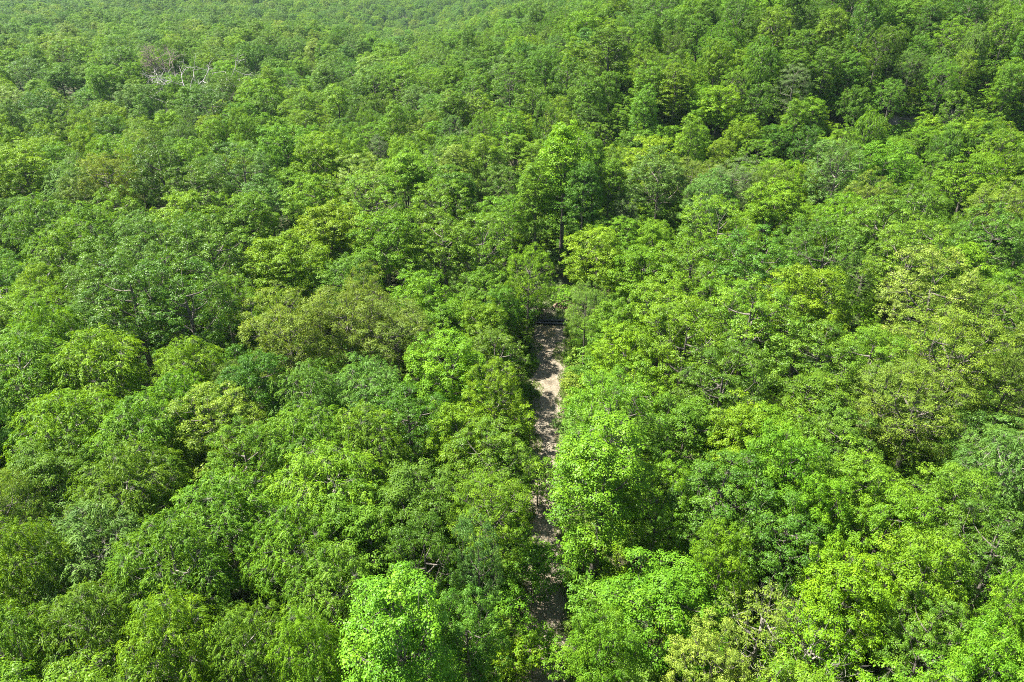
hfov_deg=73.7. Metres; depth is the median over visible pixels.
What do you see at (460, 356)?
oak tree
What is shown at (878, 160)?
oak tree
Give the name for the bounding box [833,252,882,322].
maple tree
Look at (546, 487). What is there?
leaf litter
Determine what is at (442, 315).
oak tree
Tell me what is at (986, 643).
oak tree
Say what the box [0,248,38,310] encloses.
maple tree
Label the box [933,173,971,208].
oak tree
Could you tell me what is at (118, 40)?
maple tree
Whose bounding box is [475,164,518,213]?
maple tree
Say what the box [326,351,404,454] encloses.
ash tree
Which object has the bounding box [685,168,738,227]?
maple tree
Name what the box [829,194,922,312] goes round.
maple tree
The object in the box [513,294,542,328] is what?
young tree
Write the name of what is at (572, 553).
young tree
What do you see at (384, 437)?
ash tree
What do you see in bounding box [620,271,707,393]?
oak tree
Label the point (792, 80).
pine tree
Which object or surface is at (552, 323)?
drainage pipe
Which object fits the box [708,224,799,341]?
maple tree
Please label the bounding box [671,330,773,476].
maple tree
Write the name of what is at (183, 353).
ash tree
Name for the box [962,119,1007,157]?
oak tree
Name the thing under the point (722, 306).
maple tree
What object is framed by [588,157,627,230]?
poplar tree
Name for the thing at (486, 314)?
oak tree
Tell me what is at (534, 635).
young tree
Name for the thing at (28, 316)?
ash tree
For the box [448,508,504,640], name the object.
maple tree
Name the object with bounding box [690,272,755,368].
maple tree
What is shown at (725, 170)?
olive oak tree
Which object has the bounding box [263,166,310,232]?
oak tree
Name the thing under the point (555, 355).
grass
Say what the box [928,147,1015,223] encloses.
oak tree
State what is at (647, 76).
tulip tree
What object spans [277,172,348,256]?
oak tree
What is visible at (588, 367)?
young tree
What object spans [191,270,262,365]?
olive oak tree
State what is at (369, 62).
tulip tree
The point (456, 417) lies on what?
oak tree
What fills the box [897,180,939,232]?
ash tree
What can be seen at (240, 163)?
oak tree
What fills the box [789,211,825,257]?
maple tree
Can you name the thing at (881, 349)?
maple tree
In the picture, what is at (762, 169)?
olive oak tree
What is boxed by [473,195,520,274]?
maple tree
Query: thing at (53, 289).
olive oak tree
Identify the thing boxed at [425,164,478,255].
tulip tree
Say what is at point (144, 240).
ash tree
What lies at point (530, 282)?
young tree
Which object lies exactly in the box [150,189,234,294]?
oak tree
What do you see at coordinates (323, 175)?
oak tree
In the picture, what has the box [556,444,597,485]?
young tree
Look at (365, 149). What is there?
maple tree
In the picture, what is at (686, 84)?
tulip tree
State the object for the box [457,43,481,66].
maple tree
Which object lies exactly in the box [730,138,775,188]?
maple tree
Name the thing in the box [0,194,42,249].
oak tree
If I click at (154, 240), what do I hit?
ash tree
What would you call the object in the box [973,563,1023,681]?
oak tree
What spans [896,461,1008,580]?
oak tree
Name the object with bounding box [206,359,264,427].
olive oak tree
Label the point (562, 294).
shrub
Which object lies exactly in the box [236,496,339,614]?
ash tree
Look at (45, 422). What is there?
ash tree
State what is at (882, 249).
ash tree
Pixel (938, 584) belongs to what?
oak tree
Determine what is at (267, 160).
maple tree
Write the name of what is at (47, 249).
ash tree
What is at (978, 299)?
olive oak tree
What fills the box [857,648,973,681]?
maple tree
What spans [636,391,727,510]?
oak tree
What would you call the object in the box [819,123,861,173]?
maple tree
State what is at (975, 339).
olive oak tree
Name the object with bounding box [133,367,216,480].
ash tree
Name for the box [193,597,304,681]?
ash tree
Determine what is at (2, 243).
maple tree
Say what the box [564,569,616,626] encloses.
young tree
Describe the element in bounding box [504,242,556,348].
olive oak tree
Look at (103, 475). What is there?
ash tree
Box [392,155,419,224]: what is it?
oak tree
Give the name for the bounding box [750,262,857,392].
oak tree
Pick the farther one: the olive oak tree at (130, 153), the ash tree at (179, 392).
the olive oak tree at (130, 153)
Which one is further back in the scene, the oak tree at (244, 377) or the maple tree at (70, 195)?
the maple tree at (70, 195)
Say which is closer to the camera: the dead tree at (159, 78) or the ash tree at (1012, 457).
the ash tree at (1012, 457)
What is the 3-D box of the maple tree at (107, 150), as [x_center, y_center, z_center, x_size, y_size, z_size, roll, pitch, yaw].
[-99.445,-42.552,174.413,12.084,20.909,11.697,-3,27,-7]
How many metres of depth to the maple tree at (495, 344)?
100.68 m
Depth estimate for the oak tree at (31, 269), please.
116.67 m
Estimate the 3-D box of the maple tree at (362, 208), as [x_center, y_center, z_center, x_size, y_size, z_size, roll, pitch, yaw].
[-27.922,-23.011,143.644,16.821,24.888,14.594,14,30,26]
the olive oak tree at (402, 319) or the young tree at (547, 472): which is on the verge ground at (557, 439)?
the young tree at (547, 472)
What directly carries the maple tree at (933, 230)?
on the ground at (566, 281)
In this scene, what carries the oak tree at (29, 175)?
on the ground at (566, 281)
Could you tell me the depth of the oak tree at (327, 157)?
162.58 m
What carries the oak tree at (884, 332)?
on the ground at (566, 281)
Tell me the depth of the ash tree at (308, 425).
75.12 m
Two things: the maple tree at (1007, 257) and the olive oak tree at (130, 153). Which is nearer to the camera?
the maple tree at (1007, 257)
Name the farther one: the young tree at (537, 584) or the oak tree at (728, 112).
the oak tree at (728, 112)
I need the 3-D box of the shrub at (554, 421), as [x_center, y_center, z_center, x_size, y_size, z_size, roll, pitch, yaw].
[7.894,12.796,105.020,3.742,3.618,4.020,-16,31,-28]
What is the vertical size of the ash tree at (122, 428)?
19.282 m
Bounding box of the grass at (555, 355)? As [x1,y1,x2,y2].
[492,283,645,681]
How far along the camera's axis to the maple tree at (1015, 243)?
126.10 m
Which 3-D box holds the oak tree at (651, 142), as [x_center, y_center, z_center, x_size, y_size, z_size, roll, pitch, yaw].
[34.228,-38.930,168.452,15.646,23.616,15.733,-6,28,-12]
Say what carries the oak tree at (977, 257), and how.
on the ground at (566, 281)
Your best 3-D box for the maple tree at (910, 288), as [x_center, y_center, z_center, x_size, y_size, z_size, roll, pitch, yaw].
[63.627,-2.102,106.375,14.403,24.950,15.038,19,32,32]
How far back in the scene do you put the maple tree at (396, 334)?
109.84 m
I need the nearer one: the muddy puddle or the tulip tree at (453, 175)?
the muddy puddle
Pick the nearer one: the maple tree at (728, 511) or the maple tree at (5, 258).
the maple tree at (728, 511)
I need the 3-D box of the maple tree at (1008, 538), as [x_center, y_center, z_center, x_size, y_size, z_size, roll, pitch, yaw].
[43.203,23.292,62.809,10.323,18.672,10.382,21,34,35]
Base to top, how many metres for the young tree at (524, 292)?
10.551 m
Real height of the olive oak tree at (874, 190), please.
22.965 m
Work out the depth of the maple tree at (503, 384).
88.51 m
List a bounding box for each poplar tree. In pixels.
[512,161,557,268]
[534,119,599,265]
[545,174,582,220]
[559,160,603,282]
[573,142,598,182]
[578,136,607,237]
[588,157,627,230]
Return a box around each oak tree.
[0,142,65,223]
[0,148,8,194]
[0,167,34,210]
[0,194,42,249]
[0,258,27,303]
[0,277,78,329]
[0,432,102,538]
[13,260,72,314]
[35,141,81,196]
[36,300,114,387]
[74,150,143,216]
[113,130,163,211]
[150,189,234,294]
[159,137,205,196]
[186,155,220,202]
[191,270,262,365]
[204,151,234,174]
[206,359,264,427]
[209,343,296,469]
[210,191,280,277]
[226,158,258,187]
[227,228,330,334]
[236,279,339,395]
[245,236,286,295]
[249,123,313,197]
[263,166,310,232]
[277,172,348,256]
[285,199,368,293]
[287,258,336,310]
[288,129,359,180]
[290,189,333,219]
[294,280,399,389]
[297,481,411,600]
[301,134,343,190]
[309,171,348,236]
[312,251,385,352]
[342,260,389,368]
[345,295,440,395]
[346,208,427,308]
[359,457,466,570]
[369,158,396,207]
[378,146,444,222]
[386,132,420,212]
[386,268,459,331]
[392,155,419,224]
[403,327,492,451]
[410,296,479,374]
[412,287,446,322]
[417,388,489,502]
[451,296,512,387]
[455,267,516,320]
[478,284,522,368]
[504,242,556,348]
[558,223,625,332]
[564,280,607,364]
[581,297,642,360]
[587,320,662,416]
[591,215,642,291]
[602,189,639,236]
[602,239,686,308]
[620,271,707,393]
[621,134,689,200]
[630,217,673,297]
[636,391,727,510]
[641,219,677,273]
[661,156,722,212]
[684,515,758,619]
[688,88,727,124]
[690,388,784,503]
[697,83,743,138]
[704,155,762,217]
[717,400,818,522]
[720,215,764,289]
[721,161,768,209]
[733,417,832,568]
[738,177,809,254]
[748,158,809,206]
[749,161,794,251]
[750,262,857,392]
[776,471,855,605]
[778,233,820,271]
[789,201,839,243]
[790,532,900,667]
[794,397,883,506]
[828,470,939,612]
[832,321,894,405]
[842,166,901,260]
[844,356,980,476]
[847,138,924,192]
[864,180,897,225]
[864,524,976,678]
[883,304,1018,452]
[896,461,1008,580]
[910,238,1002,335]
[919,272,1023,398]
[927,162,959,191]
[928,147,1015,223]
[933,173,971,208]
[939,607,1023,681]
[961,175,1023,247]
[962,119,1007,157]
[963,174,1002,213]
[965,350,1023,436]
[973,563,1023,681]
[990,186,1023,263]
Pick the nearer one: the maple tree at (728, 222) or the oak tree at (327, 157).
the maple tree at (728, 222)
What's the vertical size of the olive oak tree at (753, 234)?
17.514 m
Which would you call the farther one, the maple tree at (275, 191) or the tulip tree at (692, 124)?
the tulip tree at (692, 124)
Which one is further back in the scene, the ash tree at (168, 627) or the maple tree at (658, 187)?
the maple tree at (658, 187)
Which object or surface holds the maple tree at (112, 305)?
on the ground at (566, 281)
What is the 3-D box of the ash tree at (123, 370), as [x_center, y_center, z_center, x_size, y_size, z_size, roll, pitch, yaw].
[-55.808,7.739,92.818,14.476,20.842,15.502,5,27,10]
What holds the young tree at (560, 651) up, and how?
on the verge ground at (557, 439)
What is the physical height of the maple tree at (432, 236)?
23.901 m
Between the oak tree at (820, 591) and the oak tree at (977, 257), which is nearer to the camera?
the oak tree at (820, 591)
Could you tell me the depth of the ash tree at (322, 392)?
84.83 m
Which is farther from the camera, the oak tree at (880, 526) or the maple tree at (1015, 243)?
the maple tree at (1015, 243)
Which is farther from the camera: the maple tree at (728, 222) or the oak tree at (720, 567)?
the maple tree at (728, 222)
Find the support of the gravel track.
on the verge ground at (557, 439)
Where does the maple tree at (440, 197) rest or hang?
on the ground at (566, 281)
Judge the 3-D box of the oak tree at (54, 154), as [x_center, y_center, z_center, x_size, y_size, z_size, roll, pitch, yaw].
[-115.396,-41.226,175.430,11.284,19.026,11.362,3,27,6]
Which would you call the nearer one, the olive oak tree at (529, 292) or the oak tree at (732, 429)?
the oak tree at (732, 429)
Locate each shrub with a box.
[548,284,581,306]
[549,410,576,433]
[558,384,599,420]
[572,327,594,346]
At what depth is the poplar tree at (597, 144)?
157.92 m
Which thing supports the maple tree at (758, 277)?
on the ground at (566, 281)
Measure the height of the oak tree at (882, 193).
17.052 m
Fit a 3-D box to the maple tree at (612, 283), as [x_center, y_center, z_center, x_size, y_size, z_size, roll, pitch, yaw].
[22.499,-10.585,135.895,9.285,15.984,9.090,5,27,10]
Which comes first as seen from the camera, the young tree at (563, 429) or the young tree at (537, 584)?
the young tree at (537, 584)
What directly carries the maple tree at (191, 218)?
on the ground at (566, 281)
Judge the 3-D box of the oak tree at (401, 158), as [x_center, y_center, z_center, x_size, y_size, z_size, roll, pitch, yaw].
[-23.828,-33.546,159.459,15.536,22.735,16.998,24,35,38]
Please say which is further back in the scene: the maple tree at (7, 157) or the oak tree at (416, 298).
the maple tree at (7, 157)
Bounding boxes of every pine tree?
[367,133,389,163]
[422,151,440,187]
[770,62,814,122]
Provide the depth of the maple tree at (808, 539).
64.88 m
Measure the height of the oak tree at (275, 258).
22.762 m
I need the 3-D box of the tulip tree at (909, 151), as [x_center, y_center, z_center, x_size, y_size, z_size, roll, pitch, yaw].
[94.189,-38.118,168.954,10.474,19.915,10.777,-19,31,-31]
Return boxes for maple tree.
[0,140,13,177]
[0,209,13,253]
[0,246,23,291]
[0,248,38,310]
[52,169,103,225]
[60,263,131,366]
[61,232,148,330]
[69,251,190,394]
[88,184,151,235]
[89,133,143,212]
[101,47,141,85]
[103,212,206,340]
[105,35,134,51]
[120,134,194,216]
[125,248,241,381]
[140,241,175,300]
[152,380,269,493]
[153,141,204,208]
[158,213,258,316]
[161,158,235,253]
[162,210,220,306]
[195,151,234,217]
[203,140,273,232]
[204,415,298,536]
[235,173,296,243]
[246,151,276,210]
[251,284,310,381]
[316,50,347,91]
[329,151,394,238]
[338,169,413,282]
[339,131,374,198]
[343,163,392,222]
[359,380,459,495]
[369,303,414,367]
[404,207,478,293]
[408,177,474,267]
[435,414,537,527]
[444,205,526,301]
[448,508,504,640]
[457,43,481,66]
[461,356,525,463]
[466,323,530,403]
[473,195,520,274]
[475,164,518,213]
[486,192,539,262]
[513,82,549,123]
[525,159,554,198]
[561,365,668,520]
[593,360,668,455]
[603,250,645,320]
[604,144,635,193]
[622,145,691,219]
[623,450,693,560]
[631,291,734,433]
[646,236,731,353]
[660,448,786,587]
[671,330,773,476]
[675,192,758,301]
[677,175,723,270]
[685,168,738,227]
[688,274,807,402]
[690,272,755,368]
[697,157,725,199]
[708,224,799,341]
[726,487,833,625]
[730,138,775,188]
[733,256,779,303]
[743,648,837,681]
[760,313,867,416]
[766,219,818,283]
[770,214,865,347]
[786,124,825,198]
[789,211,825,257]
[798,138,868,241]
[813,323,926,426]
[816,144,852,200]
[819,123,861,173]
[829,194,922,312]
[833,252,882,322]
[838,141,869,186]
[847,362,909,449]
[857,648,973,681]
[858,213,955,326]
[868,586,976,681]
[871,243,983,360]
[902,323,967,408]
[903,217,960,309]
[913,152,948,184]
[922,496,1023,632]
[937,409,1023,505]
[946,201,1023,291]
[970,128,1023,184]
[970,263,1023,355]
[993,219,1023,281]
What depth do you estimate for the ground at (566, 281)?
135.43 m
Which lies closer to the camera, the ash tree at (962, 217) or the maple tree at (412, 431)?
the maple tree at (412, 431)
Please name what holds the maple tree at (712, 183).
on the ground at (566, 281)
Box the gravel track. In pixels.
[518,326,572,681]
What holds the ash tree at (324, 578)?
on the ground at (566, 281)
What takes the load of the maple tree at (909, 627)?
on the ground at (566, 281)
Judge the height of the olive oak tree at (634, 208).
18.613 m
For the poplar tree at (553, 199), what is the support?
on the ground at (566, 281)
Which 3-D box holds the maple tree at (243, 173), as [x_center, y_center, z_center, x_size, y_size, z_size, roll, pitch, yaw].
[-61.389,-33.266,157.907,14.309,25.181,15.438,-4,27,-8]
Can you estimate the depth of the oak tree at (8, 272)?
130.06 m
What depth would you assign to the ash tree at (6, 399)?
87.53 m
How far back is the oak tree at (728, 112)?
187.48 m
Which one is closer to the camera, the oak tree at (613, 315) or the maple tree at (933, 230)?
the oak tree at (613, 315)
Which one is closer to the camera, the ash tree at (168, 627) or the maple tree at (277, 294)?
the ash tree at (168, 627)
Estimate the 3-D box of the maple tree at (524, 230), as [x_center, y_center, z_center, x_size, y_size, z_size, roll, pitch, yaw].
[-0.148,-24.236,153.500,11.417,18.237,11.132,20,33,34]
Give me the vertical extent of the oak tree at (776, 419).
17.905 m
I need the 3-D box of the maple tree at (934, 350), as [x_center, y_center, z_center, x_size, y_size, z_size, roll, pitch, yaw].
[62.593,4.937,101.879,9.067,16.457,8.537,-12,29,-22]
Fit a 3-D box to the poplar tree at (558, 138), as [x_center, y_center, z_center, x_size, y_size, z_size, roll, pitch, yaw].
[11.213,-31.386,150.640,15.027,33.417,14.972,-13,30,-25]
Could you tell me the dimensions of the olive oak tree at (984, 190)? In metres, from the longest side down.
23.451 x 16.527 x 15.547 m
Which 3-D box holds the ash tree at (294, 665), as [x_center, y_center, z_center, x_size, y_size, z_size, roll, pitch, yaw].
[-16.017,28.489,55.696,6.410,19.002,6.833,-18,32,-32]
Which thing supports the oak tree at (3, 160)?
on the ground at (566, 281)
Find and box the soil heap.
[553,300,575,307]
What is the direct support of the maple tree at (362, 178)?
on the ground at (566, 281)
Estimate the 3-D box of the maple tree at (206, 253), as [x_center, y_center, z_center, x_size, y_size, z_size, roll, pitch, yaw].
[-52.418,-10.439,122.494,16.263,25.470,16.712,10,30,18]
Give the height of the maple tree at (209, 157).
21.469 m
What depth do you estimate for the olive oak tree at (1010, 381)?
89.90 m
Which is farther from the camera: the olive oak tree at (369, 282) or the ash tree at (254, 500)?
the olive oak tree at (369, 282)
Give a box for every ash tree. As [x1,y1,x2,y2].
[0,191,82,266]
[0,322,85,449]
[0,341,38,427]
[0,388,130,485]
[0,511,97,655]
[4,293,88,402]
[19,218,108,305]
[27,322,152,446]
[40,158,105,225]
[58,200,138,272]
[58,437,192,582]
[60,150,108,198]
[76,385,194,508]
[104,208,176,295]
[104,504,238,645]
[110,583,224,681]
[133,224,176,254]
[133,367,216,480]
[145,335,227,418]
[163,466,297,603]
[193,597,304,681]
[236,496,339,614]
[256,397,373,498]
[262,438,399,578]
[263,358,342,436]
[264,606,348,681]
[278,537,377,675]
[318,398,419,492]
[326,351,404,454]
[786,161,823,203]
[802,191,887,286]
[861,230,916,286]
[878,173,955,263]
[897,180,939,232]
[917,285,977,359]
[923,124,963,168]
[933,211,984,250]
[942,424,1023,553]
[964,149,1006,199]
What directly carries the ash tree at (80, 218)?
on the ground at (566, 281)
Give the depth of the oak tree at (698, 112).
190.30 m
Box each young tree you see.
[482,347,519,385]
[496,399,536,448]
[499,615,560,681]
[504,277,540,311]
[504,539,563,593]
[504,544,568,603]
[508,317,534,357]
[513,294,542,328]
[513,456,557,505]
[514,268,547,309]
[530,284,556,318]
[538,635,581,681]
[552,415,594,457]
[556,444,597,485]
[556,525,615,572]
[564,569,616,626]
[576,332,633,395]
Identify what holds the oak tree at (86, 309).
on the ground at (566, 281)
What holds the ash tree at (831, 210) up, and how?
on the ground at (566, 281)
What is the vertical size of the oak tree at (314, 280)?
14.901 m
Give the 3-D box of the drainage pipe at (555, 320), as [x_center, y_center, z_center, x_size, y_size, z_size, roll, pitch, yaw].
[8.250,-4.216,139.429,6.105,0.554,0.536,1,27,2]
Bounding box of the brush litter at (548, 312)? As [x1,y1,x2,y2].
[530,303,556,321]
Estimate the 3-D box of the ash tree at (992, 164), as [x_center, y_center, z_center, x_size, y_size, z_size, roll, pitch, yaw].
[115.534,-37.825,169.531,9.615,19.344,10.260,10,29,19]
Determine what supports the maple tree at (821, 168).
on the ground at (566, 281)
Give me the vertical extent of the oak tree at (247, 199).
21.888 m
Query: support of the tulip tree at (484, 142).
on the ground at (566, 281)
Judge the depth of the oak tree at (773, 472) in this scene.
68.79 m
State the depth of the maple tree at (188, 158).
165.40 m
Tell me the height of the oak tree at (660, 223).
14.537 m
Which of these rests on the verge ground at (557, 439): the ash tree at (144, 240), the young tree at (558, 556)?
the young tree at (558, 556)
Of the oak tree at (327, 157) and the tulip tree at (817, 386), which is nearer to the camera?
the tulip tree at (817, 386)
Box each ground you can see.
[0,7,1023,681]
[494,285,603,681]
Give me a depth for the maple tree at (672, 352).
95.40 m
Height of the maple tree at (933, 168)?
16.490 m
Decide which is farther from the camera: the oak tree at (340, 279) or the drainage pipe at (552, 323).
the drainage pipe at (552, 323)
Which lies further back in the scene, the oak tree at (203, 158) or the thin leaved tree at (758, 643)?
the oak tree at (203, 158)
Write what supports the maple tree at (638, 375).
on the ground at (566, 281)
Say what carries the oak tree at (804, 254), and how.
on the ground at (566, 281)
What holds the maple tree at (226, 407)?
on the ground at (566, 281)
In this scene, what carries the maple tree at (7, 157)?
on the ground at (566, 281)
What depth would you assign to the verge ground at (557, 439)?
101.19 m
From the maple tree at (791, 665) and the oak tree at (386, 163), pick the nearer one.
the maple tree at (791, 665)
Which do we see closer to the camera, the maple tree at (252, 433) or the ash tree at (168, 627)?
the ash tree at (168, 627)
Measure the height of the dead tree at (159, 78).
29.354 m
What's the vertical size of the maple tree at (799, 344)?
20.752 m
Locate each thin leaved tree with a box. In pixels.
[708,574,826,681]
[757,592,868,681]
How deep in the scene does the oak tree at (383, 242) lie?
127.58 m
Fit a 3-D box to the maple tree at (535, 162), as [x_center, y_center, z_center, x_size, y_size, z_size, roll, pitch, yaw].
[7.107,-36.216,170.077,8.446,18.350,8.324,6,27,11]
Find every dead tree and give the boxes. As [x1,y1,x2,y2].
[139,42,189,89]
[139,54,252,116]
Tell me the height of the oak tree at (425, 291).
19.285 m
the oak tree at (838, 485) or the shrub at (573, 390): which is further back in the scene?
the shrub at (573, 390)
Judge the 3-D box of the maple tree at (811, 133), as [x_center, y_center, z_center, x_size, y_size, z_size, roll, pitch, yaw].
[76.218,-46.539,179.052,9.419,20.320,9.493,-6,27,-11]
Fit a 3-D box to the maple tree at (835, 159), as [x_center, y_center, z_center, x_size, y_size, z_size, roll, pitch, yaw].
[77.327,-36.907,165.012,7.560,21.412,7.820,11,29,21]
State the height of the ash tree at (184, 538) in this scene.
20.149 m
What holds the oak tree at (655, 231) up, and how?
on the ground at (566, 281)
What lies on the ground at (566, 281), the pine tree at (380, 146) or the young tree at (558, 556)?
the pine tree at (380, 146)
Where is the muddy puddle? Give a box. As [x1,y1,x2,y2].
[540,326,556,337]
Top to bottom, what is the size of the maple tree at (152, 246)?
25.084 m
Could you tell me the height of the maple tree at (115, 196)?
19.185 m
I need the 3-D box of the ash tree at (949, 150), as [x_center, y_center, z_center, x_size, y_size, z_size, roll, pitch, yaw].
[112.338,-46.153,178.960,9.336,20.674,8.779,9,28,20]
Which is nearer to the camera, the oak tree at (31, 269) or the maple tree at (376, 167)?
the oak tree at (31, 269)
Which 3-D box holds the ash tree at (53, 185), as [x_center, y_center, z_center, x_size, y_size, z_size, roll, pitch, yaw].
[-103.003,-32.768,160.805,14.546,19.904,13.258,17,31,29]
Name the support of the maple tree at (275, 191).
on the ground at (566, 281)
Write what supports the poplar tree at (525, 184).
on the ground at (566, 281)
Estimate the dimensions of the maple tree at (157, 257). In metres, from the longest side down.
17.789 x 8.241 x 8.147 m
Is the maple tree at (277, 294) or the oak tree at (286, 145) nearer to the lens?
the maple tree at (277, 294)
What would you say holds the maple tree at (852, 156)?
on the ground at (566, 281)
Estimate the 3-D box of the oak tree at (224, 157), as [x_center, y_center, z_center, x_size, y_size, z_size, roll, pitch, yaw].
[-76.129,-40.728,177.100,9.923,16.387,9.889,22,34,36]
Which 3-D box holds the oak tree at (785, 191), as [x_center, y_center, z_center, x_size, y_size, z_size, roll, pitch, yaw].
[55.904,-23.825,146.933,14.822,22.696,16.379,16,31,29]
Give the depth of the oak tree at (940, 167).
174.21 m
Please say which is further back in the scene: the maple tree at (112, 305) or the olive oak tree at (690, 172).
the olive oak tree at (690, 172)
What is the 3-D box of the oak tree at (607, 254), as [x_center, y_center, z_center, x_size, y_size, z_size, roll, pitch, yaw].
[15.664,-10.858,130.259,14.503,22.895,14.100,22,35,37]
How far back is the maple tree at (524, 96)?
206.54 m
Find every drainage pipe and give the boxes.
[536,321,565,324]
[537,319,566,321]
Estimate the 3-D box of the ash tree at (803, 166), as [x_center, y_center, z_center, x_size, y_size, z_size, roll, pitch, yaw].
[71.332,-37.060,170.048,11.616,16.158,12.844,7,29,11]
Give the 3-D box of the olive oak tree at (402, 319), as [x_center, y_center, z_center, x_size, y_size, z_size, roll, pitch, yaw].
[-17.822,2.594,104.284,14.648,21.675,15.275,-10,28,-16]
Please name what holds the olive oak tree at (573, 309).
on the ground at (566, 281)
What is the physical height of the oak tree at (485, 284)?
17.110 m
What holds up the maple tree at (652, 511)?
on the ground at (566, 281)
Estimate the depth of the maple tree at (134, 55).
286.91 m
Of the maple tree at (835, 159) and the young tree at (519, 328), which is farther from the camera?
the maple tree at (835, 159)
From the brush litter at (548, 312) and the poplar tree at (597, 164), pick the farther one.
the poplar tree at (597, 164)
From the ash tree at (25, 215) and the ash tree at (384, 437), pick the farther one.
the ash tree at (25, 215)
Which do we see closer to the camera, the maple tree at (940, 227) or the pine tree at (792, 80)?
the maple tree at (940, 227)
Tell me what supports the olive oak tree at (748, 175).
on the ground at (566, 281)
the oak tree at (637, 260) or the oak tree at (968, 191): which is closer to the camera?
the oak tree at (637, 260)
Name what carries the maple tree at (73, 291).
on the ground at (566, 281)
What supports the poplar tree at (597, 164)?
on the ground at (566, 281)
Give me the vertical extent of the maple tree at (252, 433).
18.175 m
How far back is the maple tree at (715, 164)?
166.85 m
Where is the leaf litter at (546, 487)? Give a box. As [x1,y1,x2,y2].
[488,322,604,681]
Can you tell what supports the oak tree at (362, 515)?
on the ground at (566, 281)
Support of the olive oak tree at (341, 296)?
on the ground at (566, 281)
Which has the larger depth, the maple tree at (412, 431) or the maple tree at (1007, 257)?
the maple tree at (1007, 257)
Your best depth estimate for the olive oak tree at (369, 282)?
109.56 m
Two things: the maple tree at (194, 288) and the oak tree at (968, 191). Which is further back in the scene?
the oak tree at (968, 191)
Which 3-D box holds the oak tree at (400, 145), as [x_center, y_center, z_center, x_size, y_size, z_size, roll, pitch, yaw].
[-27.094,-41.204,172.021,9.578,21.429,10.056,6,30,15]
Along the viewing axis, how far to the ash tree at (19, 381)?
97.04 m
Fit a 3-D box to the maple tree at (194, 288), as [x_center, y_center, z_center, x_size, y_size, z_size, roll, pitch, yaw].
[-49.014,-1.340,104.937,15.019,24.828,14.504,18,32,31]
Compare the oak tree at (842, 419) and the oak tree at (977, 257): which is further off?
the oak tree at (977, 257)
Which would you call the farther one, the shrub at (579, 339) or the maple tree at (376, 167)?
the maple tree at (376, 167)
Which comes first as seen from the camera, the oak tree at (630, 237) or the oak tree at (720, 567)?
the oak tree at (720, 567)
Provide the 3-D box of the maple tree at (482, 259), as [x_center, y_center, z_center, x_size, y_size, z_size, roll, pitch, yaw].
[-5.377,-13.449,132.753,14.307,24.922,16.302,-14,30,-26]
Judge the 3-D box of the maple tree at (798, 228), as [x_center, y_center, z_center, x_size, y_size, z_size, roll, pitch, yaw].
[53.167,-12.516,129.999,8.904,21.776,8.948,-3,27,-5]
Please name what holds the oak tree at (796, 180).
on the ground at (566, 281)
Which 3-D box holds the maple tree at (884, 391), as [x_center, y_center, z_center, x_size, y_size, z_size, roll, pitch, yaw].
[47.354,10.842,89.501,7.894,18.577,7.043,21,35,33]
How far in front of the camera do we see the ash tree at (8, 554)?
59.39 m
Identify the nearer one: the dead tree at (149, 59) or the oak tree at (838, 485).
the oak tree at (838, 485)
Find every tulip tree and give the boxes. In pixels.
[0,298,45,395]
[354,54,388,108]
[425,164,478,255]
[433,144,477,221]
[466,133,504,194]
[628,60,666,129]
[654,62,697,134]
[673,112,705,183]
[767,368,858,484]
[873,146,919,193]
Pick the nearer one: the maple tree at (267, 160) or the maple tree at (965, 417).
the maple tree at (965, 417)
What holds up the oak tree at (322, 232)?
on the ground at (566, 281)
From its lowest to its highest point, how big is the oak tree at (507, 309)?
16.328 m
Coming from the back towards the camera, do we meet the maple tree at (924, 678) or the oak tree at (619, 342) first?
the oak tree at (619, 342)
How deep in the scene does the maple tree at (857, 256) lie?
117.19 m
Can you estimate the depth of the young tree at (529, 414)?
96.97 m
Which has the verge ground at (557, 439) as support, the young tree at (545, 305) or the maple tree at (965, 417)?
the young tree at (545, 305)

